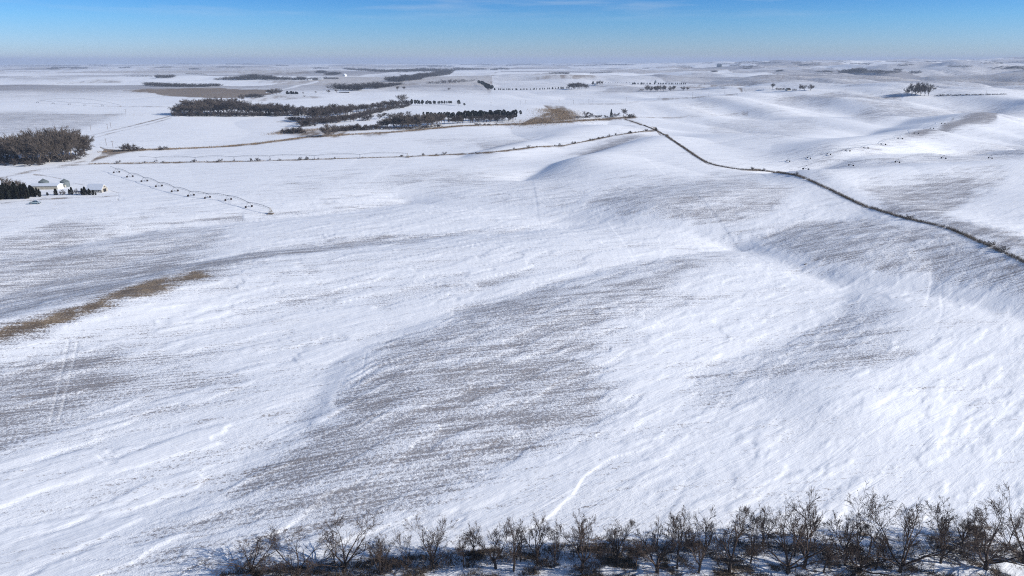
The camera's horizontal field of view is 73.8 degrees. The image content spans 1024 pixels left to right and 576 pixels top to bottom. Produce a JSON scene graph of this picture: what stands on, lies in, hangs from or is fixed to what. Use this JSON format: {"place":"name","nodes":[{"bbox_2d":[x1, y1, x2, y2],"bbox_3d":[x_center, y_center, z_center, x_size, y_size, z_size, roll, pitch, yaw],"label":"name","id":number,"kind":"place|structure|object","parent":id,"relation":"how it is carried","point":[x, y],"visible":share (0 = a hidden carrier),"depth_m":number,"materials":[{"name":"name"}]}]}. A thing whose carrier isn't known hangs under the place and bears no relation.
{"place":"outdoors","nodes":[
{"label":"outdoors","id":0,"kind":"place"},
{"bbox_2d":[0,57,1023,575],"bbox_3d":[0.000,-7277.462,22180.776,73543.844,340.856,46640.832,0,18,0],"label":"ground","id":1,"kind":"structure","parent":0,"point":[646,327],"depth_m":226.56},
{"bbox_2d":[0,176,12,186],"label":"bare tree","id":2,"kind":"object","parent":1,"relation":"on","point":[9,183],"visible":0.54,"depth_m":435.55,"materials":[{"name":"brown plant"}]},
{"bbox_2d":[1,139,16,158],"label":"bare tree","id":3,"kind":"object","parent":1,"relation":"on","point":[10,145],"visible":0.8,"depth_m":556.68,"materials":[{"name":"brown plant"}]},
{"bbox_2d":[0,133,21,154],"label":"bare tree","id":4,"kind":"object","parent":1,"relation":"on","point":[14,138],"visible":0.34,"depth_m":572.22,"materials":[{"name":"brown plant"}]},
{"bbox_2d":[7,186,14,198],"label":"cedar tree","id":5,"kind":"object","parent":1,"relation":"on","point":[10,192],"visible":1,"depth_m":417.87,"materials":[{"name":"green plant"}]},
{"bbox_2d":[14,186,21,198],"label":"cedar tree","id":6,"kind":"object","parent":1,"relation":"on","point":[17,192],"visible":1,"depth_m":418.50,"materials":[{"name":"green plant"}]},
{"bbox_2d":[9,136,37,161],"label":"bare tree","id":7,"kind":"object","parent":1,"relation":"on","point":[33,154],"visible":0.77,"depth_m":554.49,"materials":[{"name":"brown plant"}]},
{"bbox_2d":[21,186,29,198],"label":"cedar tree","id":8,"kind":"object","parent":1,"relation":"on","point":[25,195],"visible":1,"depth_m":419.11,"materials":[{"name":"green plant"}]},
{"bbox_2d":[20,134,49,161],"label":"bare tree","id":9,"kind":"object","parent":1,"relation":"on","point":[36,144],"visible":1,"depth_m":555.21,"materials":[{"name":"brown plant"}]},
{"bbox_2d":[24,132,59,162],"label":"bare tree","id":10,"kind":"object","parent":1,"relation":"on","point":[46,148],"visible":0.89,"depth_m":562.11,"materials":[{"name":"brown plant"}]},
{"bbox_2d":[30,183,63,189],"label":"barn","id":11,"kind":"structure","parent":1,"relation":"on","point":[43,186],"depth_m":451.44,"materials":[{"name":"beige"}]},
{"bbox_2d":[42,125,67,135],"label":"bare tree","id":12,"kind":"object","parent":1,"relation":"on","point":[61,128],"visible":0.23,"depth_m":594.36,"materials":[{"name":"brown plant"}]},
{"bbox_2d":[42,129,75,154],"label":"bare tree","id":13,"kind":"object","parent":1,"relation":"on","point":[59,132],"visible":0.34,"depth_m":581.74,"materials":[{"name":"brown plant"}]},
{"bbox_2d":[46,135,82,161],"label":"bare tree","id":14,"kind":"object","parent":1,"relation":"on","point":[67,149],"visible":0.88,"depth_m":571.09,"materials":[{"name":"brown plant"}]},
{"bbox_2d":[60,179,69,187],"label":"grain bin","id":15,"kind":"object","parent":1,"relation":"on","point":[65,182],"visible":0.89,"depth_m":458.79,"materials":[{"name":"metal"}]},
{"bbox_2d":[53,131,80,155],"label":"bare tree","id":16,"kind":"object","parent":1,"relation":"on","point":[71,135],"visible":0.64,"depth_m":581.08,"materials":[{"name":"brown plant"}]},
{"bbox_2d":[60,130,79,145],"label":"bare tree","id":17,"kind":"object","parent":1,"relation":"on","point":[74,137],"visible":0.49,"depth_m":591.49,"materials":[{"name":"brown plant"}]},
{"bbox_2d":[70,129,93,154],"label":"bare tree","id":18,"kind":"object","parent":1,"relation":"on","point":[83,139],"visible":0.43,"depth_m":614.77,"materials":[{"name":"brown plant"}]},
{"bbox_2d":[86,184,107,192],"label":"shed","id":19,"kind":"structure","parent":1,"relation":"on","point":[98,188],"depth_m":440.34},
{"bbox_2d":[144,82,223,86],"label":"distant wood","id":20,"kind":"object","parent":1,"relation":"on","point":[175,84],"visible":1,"depth_m":2254.26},
{"bbox_2d":[113,167,273,213],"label":"pivot irrigator","id":21,"kind":"object","parent":1,"relation":"on","point":[270,211],"visible":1,"depth_m":424.75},
{"bbox_2d":[186,101,205,111],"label":"bare tree","id":22,"kind":"object","parent":1,"relation":"on","point":[197,104],"visible":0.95,"depth_m":1058.96,"materials":[{"name":"brown plant"}]},
{"bbox_2d":[186,100,213,111],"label":"bare tree","id":23,"kind":"object","parent":1,"relation":"on","point":[207,107],"visible":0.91,"depth_m":1063.38,"materials":[{"name":"brown plant"}]},
{"bbox_2d":[97,134,343,152],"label":"dry grass","id":24,"kind":"structure","parent":1,"relation":"on","point":[274,141],"depth_m":692.97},
{"bbox_2d":[208,101,232,111],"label":"bare tree","id":25,"kind":"object","parent":1,"relation":"on","point":[217,108],"visible":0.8,"depth_m":1081.02,"materials":[{"name":"grey plant"}]},
{"bbox_2d":[222,100,241,115],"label":"bare tree","id":26,"kind":"object","parent":1,"relation":"on","point":[230,103],"visible":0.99,"depth_m":1074.49,"materials":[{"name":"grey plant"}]},
{"bbox_2d":[215,75,250,79],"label":"distant wood","id":27,"kind":"object","parent":1,"relation":"on","point":[240,77],"visible":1,"depth_m":3009.01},
{"bbox_2d":[181,523,287,575],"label":"bare tree","id":28,"kind":"object","parent":1,"relation":"on","point":[255,554],"visible":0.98,"depth_m":111.23,"materials":[{"name":"brown plant"}]},
{"bbox_2d":[227,555,252,572],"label":"bare shrub","id":29,"kind":"object","parent":1,"relation":"on","point":[245,562],"visible":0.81,"depth_m":112.15,"materials":[{"name":"brown plant"}]},
{"bbox_2d":[243,74,278,79],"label":"distant wood","id":30,"kind":"object","parent":1,"relation":"on","point":[256,76],"visible":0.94,"depth_m":3021.35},
{"bbox_2d":[139,152,408,161],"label":"pivot irrigator","id":31,"kind":"object","parent":1,"relation":"on","point":[407,155],"visible":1,"depth_m":589.36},
{"bbox_2d":[280,547,297,574],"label":"bare tree","id":32,"kind":"object","parent":1,"relation":"on","point":[291,565],"visible":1,"depth_m":109.43,"materials":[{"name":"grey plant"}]},
{"bbox_2d":[255,524,341,575],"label":"bare tree","id":33,"kind":"object","parent":1,"relation":"on","point":[298,572],"visible":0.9,"depth_m":112.14,"materials":[{"name":"brown plant"}]},
{"bbox_2d":[303,108,318,117],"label":"bare tree","id":34,"kind":"object","parent":1,"relation":"on","point":[312,112],"visible":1,"depth_m":955.38,"materials":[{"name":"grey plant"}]},
{"bbox_2d":[268,126,361,134],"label":"dry grass","id":35,"kind":"structure","parent":1,"relation":"on","point":[304,129],"depth_m":825.26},
{"bbox_2d":[316,105,336,118],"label":"bare tree","id":36,"kind":"object","parent":1,"relation":"on","point":[317,107],"visible":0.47,"depth_m":1009.79,"materials":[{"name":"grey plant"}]},
{"bbox_2d":[319,122,339,136],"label":"bare tree","id":37,"kind":"object","parent":1,"relation":"on","point":[326,127],"visible":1,"depth_m":760.26,"materials":[{"name":"grey plant"}]},
{"bbox_2d":[322,530,342,568],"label":"bare tree","id":38,"kind":"object","parent":1,"relation":"on","point":[334,547],"visible":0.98,"depth_m":111.98,"materials":[{"name":"brown plant"}]},
{"bbox_2d":[290,506,383,573],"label":"bare tree","id":39,"kind":"object","parent":1,"relation":"on","point":[344,565],"visible":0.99,"depth_m":111.78,"materials":[{"name":"brown plant"}]},
{"bbox_2d":[327,83,354,89],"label":"distant wood","id":40,"kind":"object","parent":1,"relation":"on","point":[340,86],"visible":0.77,"depth_m":1934.92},
{"bbox_2d":[345,83,367,89],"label":"distant wood","id":41,"kind":"object","parent":1,"relation":"on","point":[357,86],"visible":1,"depth_m":1903.71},
{"bbox_2d":[90,129,653,163],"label":"dry grass","id":42,"kind":"structure","parent":1,"relation":"on","point":[396,156],"depth_m":615.89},
{"bbox_2d":[365,532,388,574],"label":"bare tree","id":43,"kind":"object","parent":1,"relation":"on","point":[378,549],"visible":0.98,"depth_m":110.54,"materials":[{"name":"brown plant"}]},
{"bbox_2d":[343,67,410,72],"bbox_3d":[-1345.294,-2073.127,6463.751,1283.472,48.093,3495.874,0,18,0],"label":"distant wood","id":44,"kind":"object","parent":1,"relation":"on","point":[384,70],"visible":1,"depth_m":5315.20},
{"bbox_2d":[367,537,395,569],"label":"bare tree","id":45,"kind":"object","parent":1,"relation":"on","point":[382,561],"visible":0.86,"depth_m":111.69,"materials":[{"name":"brown plant"}]},
{"bbox_2d":[361,81,403,87],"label":"distant wood","id":46,"kind":"object","parent":1,"relation":"on","point":[376,85],"visible":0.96,"depth_m":2069.60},
{"bbox_2d":[380,556,404,575],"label":"bare shrub","id":47,"kind":"object","parent":1,"relation":"on","point":[392,567],"visible":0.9,"depth_m":111.80,"materials":[{"name":"brown plant"}]},
{"bbox_2d":[383,76,409,81],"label":"distant wood","id":48,"kind":"object","parent":1,"relation":"on","point":[393,78],"visible":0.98,"depth_m":2874.70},
{"bbox_2d":[376,528,426,575],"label":"bare tree","id":49,"kind":"object","parent":1,"relation":"on","point":[407,558],"visible":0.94,"depth_m":112.40,"materials":[{"name":"brown plant"}]},
{"bbox_2d":[395,116,412,126],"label":"bare tree","id":50,"kind":"object","parent":1,"relation":"on","point":[407,123],"visible":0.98,"depth_m":856.62,"materials":[{"name":"grey plant"}]},
{"bbox_2d":[408,115,421,125],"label":"bare tree","id":51,"kind":"object","parent":1,"relation":"on","point":[414,119],"visible":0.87,"depth_m":867.70,"materials":[{"name":"grey plant"}]},
{"bbox_2d":[413,114,430,126],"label":"bare tree","id":52,"kind":"object","parent":1,"relation":"on","point":[421,121],"visible":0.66,"depth_m":873.92,"materials":[{"name":"grey plant"}]},
{"bbox_2d":[418,556,431,573],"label":"bare shrub","id":53,"kind":"object","parent":1,"relation":"on","point":[424,567],"visible":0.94,"depth_m":112.12,"materials":[{"name":"brown plant"}]},
{"bbox_2d":[399,70,452,80],"bbox_3d":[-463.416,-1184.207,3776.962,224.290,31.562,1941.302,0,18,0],"label":"distant wood","id":54,"kind":"object","parent":1,"relation":"on","point":[416,76],"visible":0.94,"depth_m":3380.79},
{"bbox_2d":[419,544,445,568],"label":"bare tree","id":55,"kind":"object","parent":1,"relation":"on","point":[438,552],"visible":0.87,"depth_m":112.09,"materials":[{"name":"brown plant"}]},
{"bbox_2d":[400,515,466,569],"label":"bare tree","id":56,"kind":"object","parent":1,"relation":"on","point":[438,542],"visible":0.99,"depth_m":112.54,"materials":[{"name":"brown plant"}]},
{"bbox_2d":[407,67,488,71],"bbox_3d":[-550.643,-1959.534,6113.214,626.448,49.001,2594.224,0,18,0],"label":"distant wood","id":57,"kind":"object","parent":1,"relation":"on","point":[430,69],"visible":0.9,"depth_m":5401.12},
{"bbox_2d":[428,79,473,83],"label":"distant wood","id":58,"kind":"object","parent":1,"relation":"on","point":[448,80],"visible":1,"depth_m":2542.82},
{"bbox_2d":[450,533,471,567],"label":"bare tree","id":59,"kind":"object","parent":1,"relation":"on","point":[463,552],"visible":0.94,"depth_m":111.74,"materials":[{"name":"brown plant"}]},
{"bbox_2d":[460,520,482,557],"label":"bare tree","id":60,"kind":"object","parent":1,"relation":"on","point":[472,544],"visible":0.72,"depth_m":114.38,"materials":[{"name":"brown plant"}]},
{"bbox_2d":[325,117,637,135],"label":"dry grass","id":61,"kind":"structure","parent":1,"relation":"on","point":[480,125],"depth_m":913.81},
{"bbox_2d":[462,521,517,568],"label":"bare tree","id":62,"kind":"object","parent":1,"relation":"on","point":[500,551],"visible":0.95,"depth_m":111.69,"materials":[{"name":"brown plant"}]},
{"bbox_2d":[505,517,527,571],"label":"bare tree","id":63,"kind":"object","parent":1,"relation":"on","point":[515,545],"visible":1,"depth_m":110.55,"materials":[{"name":"brown plant"}]},
{"bbox_2d":[516,528,527,561],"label":"bare tree","id":64,"kind":"object","parent":1,"relation":"on","point":[519,551],"visible":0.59,"depth_m":113.14,"materials":[{"name":"brown plant"}]},
{"bbox_2d":[46,60,1019,73],"bbox_3d":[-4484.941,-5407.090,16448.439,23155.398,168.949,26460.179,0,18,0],"label":"distant shelterbelts","id":65,"kind":"object","parent":1,"relation":"on","point":[919,71],"visible":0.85,"depth_m":8581.90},
{"bbox_2d":[516,509,553,565],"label":"bare tree","id":66,"kind":"object","parent":1,"relation":"on","point":[539,538],"visible":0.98,"depth_m":111.89,"materials":[{"name":"brown plant"}]},
{"bbox_2d":[531,550,553,568],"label":"bare shrub","id":67,"kind":"object","parent":1,"relation":"on","point":[551,565],"visible":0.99,"depth_m":113.14,"materials":[{"name":"brown plant"}]},
{"bbox_2d":[489,107,602,128],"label":"dry grass","id":68,"kind":"structure","parent":1,"relation":"on","point":[556,111],"depth_m":1028.09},
{"bbox_2d":[547,531,560,566],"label":"bare tree","id":69,"kind":"object","parent":1,"relation":"on","point":[556,542],"visible":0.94,"depth_m":111.99,"materials":[{"name":"brown plant"}]},
{"bbox_2d":[569,526,587,556],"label":"bare tree","id":70,"kind":"object","parent":1,"relation":"on","point":[576,539],"visible":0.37,"depth_m":114.63,"materials":[{"name":"brown plant"}]},
{"bbox_2d":[565,548,591,571],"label":"bare shrub","id":71,"kind":"object","parent":1,"relation":"on","point":[574,559],"visible":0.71,"depth_m":113.87,"materials":[{"name":"brown plant"}]},
{"bbox_2d":[546,509,613,572],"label":"bare tree","id":72,"kind":"object","parent":1,"relation":"on","point":[583,559],"visible":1,"depth_m":109.48,"materials":[{"name":"brown plant"}]},
{"bbox_2d":[573,553,604,575],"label":"bare shrub","id":73,"kind":"object","parent":1,"relation":"on","point":[593,564],"visible":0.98,"depth_m":111.42,"materials":[{"name":"brown plant"}]},
{"bbox_2d":[603,524,625,555],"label":"bare tree","id":74,"kind":"object","parent":1,"relation":"on","point":[607,530],"visible":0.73,"depth_m":115.30,"materials":[{"name":"brown plant"}]},
{"bbox_2d":[602,519,638,562],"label":"bare tree","id":75,"kind":"object","parent":1,"relation":"on","point":[618,539],"visible":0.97,"depth_m":113.28,"materials":[{"name":"brown plant"}]},
{"bbox_2d":[219,536,1022,575],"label":"undergrowth","id":76,"kind":"object","parent":1,"relation":"on","point":[356,565],"visible":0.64,"depth_m":115.28,"materials":[{"name":"brown plant"}]},
{"bbox_2d":[627,542,643,568],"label":"bare tree","id":77,"kind":"object","parent":1,"relation":"on","point":[636,557],"visible":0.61,"depth_m":112.33,"materials":[{"name":"brown plant"}]},
{"bbox_2d":[649,515,664,546],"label":"bare tree","id":78,"kind":"object","parent":1,"relation":"on","point":[660,534],"visible":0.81,"depth_m":117.07,"materials":[{"name":"brown plant"}]},
{"bbox_2d":[620,510,709,575],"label":"bare tree","id":79,"kind":"object","parent":1,"relation":"on","point":[655,548],"visible":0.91,"depth_m":109.77,"materials":[{"name":"brown plant"}]},
{"bbox_2d":[662,505,693,568],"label":"bare tree","id":80,"kind":"object","parent":1,"relation":"on","point":[679,546],"visible":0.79,"depth_m":111.66,"materials":[{"name":"brown plant"}]},
{"bbox_2d":[665,505,725,573],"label":"bare tree","id":81,"kind":"object","parent":1,"relation":"on","point":[696,545],"visible":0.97,"depth_m":109.94,"materials":[{"name":"brown plant"}]},
{"bbox_2d":[712,504,764,575],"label":"bare tree","id":82,"kind":"object","parent":1,"relation":"on","point":[742,528],"visible":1,"depth_m":110.39,"materials":[{"name":"brown plant"}]},
{"bbox_2d":[743,512,766,563],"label":"bare tree","id":83,"kind":"object","parent":1,"relation":"on","point":[753,530],"visible":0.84,"depth_m":113.82,"materials":[{"name":"brown plant"}]},
{"bbox_2d":[754,504,776,539],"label":"bare tree","id":84,"kind":"object","parent":1,"relation":"on","point":[763,520],"visible":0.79,"depth_m":118.10,"materials":[{"name":"brown plant"}]},
{"bbox_2d":[755,514,786,538],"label":"bare tree","id":85,"kind":"object","parent":1,"relation":"on","point":[770,525],"visible":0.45,"depth_m":120.33,"materials":[{"name":"brown plant"}]},
{"bbox_2d":[741,497,848,575],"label":"bare tree","id":86,"kind":"object","parent":1,"relation":"on","point":[788,561],"visible":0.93,"depth_m":112.11,"materials":[{"name":"brown plant"}]},
{"bbox_2d":[756,487,861,568],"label":"bare tree","id":87,"kind":"object","parent":1,"relation":"on","point":[795,525],"visible":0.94,"depth_m":111.90,"materials":[{"name":"brown plant"}]},
{"bbox_2d":[625,119,1023,262],"bbox_3d":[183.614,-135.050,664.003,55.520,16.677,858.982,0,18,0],"label":"weed row","id":88,"kind":"object","parent":1,"relation":"on","point":[973,238],"visible":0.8,"depth_m":387.06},
{"bbox_2d":[821,537,839,572],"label":"bare tree","id":89,"kind":"object","parent":1,"relation":"on","point":[827,554],"visible":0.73,"depth_m":112.69,"materials":[{"name":"brown plant"}]},
{"bbox_2d":[829,528,858,565],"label":"bare tree","id":90,"kind":"object","parent":1,"relation":"on","point":[849,550],"visible":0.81,"depth_m":115.03,"materials":[{"name":"brown plant"}]},
{"bbox_2d":[838,67,867,72],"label":"distant wood","id":91,"kind":"object","parent":1,"relation":"on","point":[859,69],"visible":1,"depth_m":4033.44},
{"bbox_2d":[839,510,870,546],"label":"bare tree","id":92,"kind":"object","parent":1,"relation":"on","point":[846,522],"visible":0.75,"depth_m":118.52,"materials":[{"name":"brown plant"}]},
{"bbox_2d":[848,512,871,552],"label":"bare tree","id":93,"kind":"object","parent":1,"relation":"on","point":[860,534],"visible":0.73,"depth_m":118.05,"materials":[{"name":"brown plant"}]},
{"bbox_2d":[774,117,952,161],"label":"pivot irrigator","id":94,"kind":"object","parent":1,"relation":"on","point":[849,150],"visible":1,"depth_m":608.31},
{"bbox_2d":[819,490,925,575],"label":"bare tree","id":95,"kind":"object","parent":1,"relation":"on","point":[858,549],"visible":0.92,"depth_m":112.80,"materials":[{"name":"brown plant"}]},
{"bbox_2d":[871,536,889,569],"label":"bare tree","id":96,"kind":"object","parent":1,"relation":"on","point":[878,540],"visible":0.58,"depth_m":114.43,"materials":[{"name":"brown plant"}]},
{"bbox_2d":[865,69,895,72],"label":"distant wood","id":97,"kind":"object","parent":1,"relation":"on","point":[877,70],"visible":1,"depth_m":3940.71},
{"bbox_2d":[799,153,1010,169],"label":"pivot irrigator","id":98,"kind":"object","parent":1,"relation":"on","point":[898,159],"visible":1,"depth_m":549.48,"materials":[{"name":"metal"}]},
{"bbox_2d":[901,509,918,543],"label":"bare tree","id":99,"kind":"object","parent":1,"relation":"on","point":[908,519],"visible":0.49,"depth_m":121.38,"materials":[{"name":"brown plant"}]},
{"bbox_2d":[906,82,923,94],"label":"bare tree","id":100,"kind":"object","parent":1,"relation":"on","point":[919,89],"visible":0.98,"depth_m":1479.31,"materials":[{"name":"brown plant"}]},
{"bbox_2d":[835,481,1015,575],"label":"bare tree","id":101,"kind":"object","parent":1,"relation":"on","point":[903,560],"visible":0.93,"depth_m":113.22,"materials":[{"name":"brown plant"}]},
{"bbox_2d":[925,517,955,552],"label":"bare tree","id":102,"kind":"object","parent":1,"relation":"on","point":[939,534],"visible":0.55,"depth_m":119.76,"materials":[{"name":"brown plant"}]},
{"bbox_2d":[924,495,986,563],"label":"bare tree","id":103,"kind":"object","parent":1,"relation":"on","point":[944,520],"visible":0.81,"depth_m":115.65,"materials":[{"name":"brown plant"}]},
{"bbox_2d":[954,519,975,543],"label":"bare tree","id":104,"kind":"object","parent":1,"relation":"on","point":[963,526],"visible":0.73,"depth_m":121.65,"materials":[{"name":"brown plant"}]},
{"bbox_2d":[948,509,984,544],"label":"bare tree","id":105,"kind":"object","parent":1,"relation":"on","point":[954,522],"visible":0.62,"depth_m":122.63,"materials":[{"name":"brown plant"}]},
{"bbox_2d":[958,491,1023,570],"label":"bare tree","id":106,"kind":"object","parent":1,"relation":"on","point":[986,566],"visible":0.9,"depth_m":115.60,"materials":[{"name":"brown plant"}]},
{"bbox_2d":[964,480,1023,563],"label":"bare tree","id":107,"kind":"object","parent":1,"relation":"on","point":[1013,523],"visible":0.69,"depth_m":119.39,"materials":[{"name":"brown plant"}]},
{"bbox_2d":[998,513,1023,541],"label":"bare tree","id":108,"kind":"object","parent":1,"relation":"on","point":[1018,524],"visible":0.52,"depth_m":123.38,"materials":[{"name":"plant"}]},
{"bbox_2d":[0,0,1023,63],"label":"sky","id":109,"kind":"structure","parent":0,"point":[31,31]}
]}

